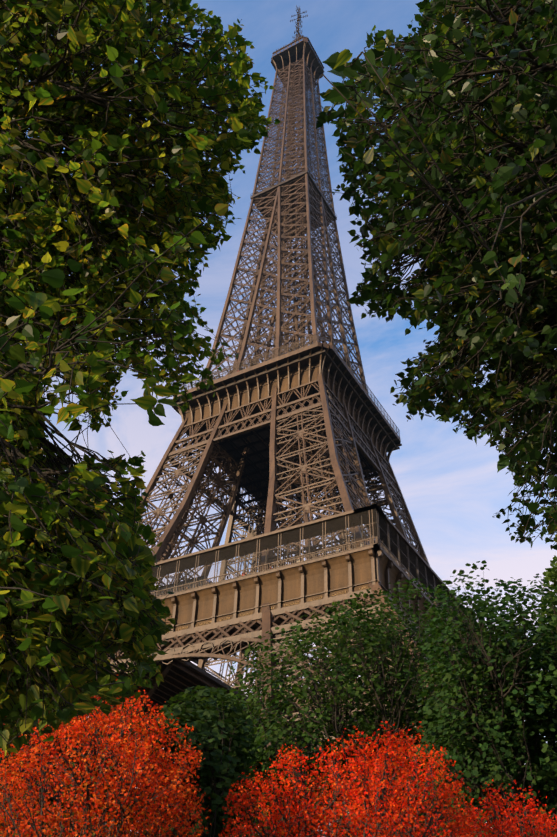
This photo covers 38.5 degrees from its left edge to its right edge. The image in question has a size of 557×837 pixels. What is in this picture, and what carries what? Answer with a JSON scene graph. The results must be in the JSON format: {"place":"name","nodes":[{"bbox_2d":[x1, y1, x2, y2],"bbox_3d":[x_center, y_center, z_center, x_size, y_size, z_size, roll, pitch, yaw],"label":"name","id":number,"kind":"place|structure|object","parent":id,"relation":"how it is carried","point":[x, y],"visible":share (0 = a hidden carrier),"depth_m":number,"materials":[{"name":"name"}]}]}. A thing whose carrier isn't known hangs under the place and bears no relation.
{"place":"outdoors","nodes":[
{"label":"outdoors","id":0,"kind":"place"},
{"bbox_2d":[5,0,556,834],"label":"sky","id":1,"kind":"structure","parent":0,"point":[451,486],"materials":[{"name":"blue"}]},
{"label":"ground","id":2,"kind":"structure","parent":0,"visible":0},
{"bbox_2d":[0,699,167,836],"bbox_3d":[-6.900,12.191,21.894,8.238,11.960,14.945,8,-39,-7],"label":"bush","id":3,"kind":"object","parent":2,"relation":"on","point":[64,772],"visible":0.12,"depth_m":20.33,"materials":[{"name":"green plant"}]},
{"bbox_2d":[0,675,210,836],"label":"bush","id":4,"kind":"object","parent":2,"relation":"on","point":[117,804],"visible":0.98,"depth_m":12.81,"materials":[{"name":"red plant"}]},
{"bbox_2d":[0,0,280,755],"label":"linden tree","id":5,"kind":"object","parent":2,"relation":"on","point":[77,558],"visible":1,"depth_m":6.16,"materials":[{"name":"green plant"}]},
{"bbox_2d":[141,685,257,836],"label":"bush","id":6,"kind":"object","parent":2,"relation":"on","point":[218,734],"visible":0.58,"depth_m":22.52,"materials":[{"name":"green plant"}]},
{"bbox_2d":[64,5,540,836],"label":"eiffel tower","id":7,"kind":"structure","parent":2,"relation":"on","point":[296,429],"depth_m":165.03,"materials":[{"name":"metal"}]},
{"bbox_2d":[218,721,476,836],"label":"bush","id":8,"kind":"object","parent":2,"relation":"on","point":[380,807],"visible":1,"depth_m":13.98,"materials":[{"name":"red plant"}]},
{"bbox_2d":[222,578,490,836],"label":"bush","id":9,"kind":"object","parent":2,"relation":"on","point":[400,713],"visible":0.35,"depth_m":30.73,"materials":[{"name":"green plant"}]},
{"bbox_2d":[315,0,556,549],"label":"hazel tree","id":10,"kind":"object","parent":2,"relation":"on","point":[480,240],"visible":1,"depth_m":6.07,"materials":[{"name":"green plant"}]},
{"bbox_2d":[415,560,556,836],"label":"bush","id":11,"kind":"object","parent":2,"relation":"on","point":[509,720],"visible":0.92,"depth_m":23.40,"materials":[{"name":"green plant"}]},
{"bbox_2d":[452,779,556,836],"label":"bush","id":12,"kind":"object","parent":2,"relation":"on","point":[510,827],"visible":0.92,"depth_m":15.13,"materials":[{"name":"red plant"}]},
{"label":"garden path","id":13,"kind":"structure","parent":0,"visible":0},
{"bbox_2d":[537,555,556,671],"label":"bush","id":14,"kind":"object","parent":13,"relation":"on","point":[550,574],"visible":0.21,"depth_m":56.47,"materials":[{"name":"green plant"}]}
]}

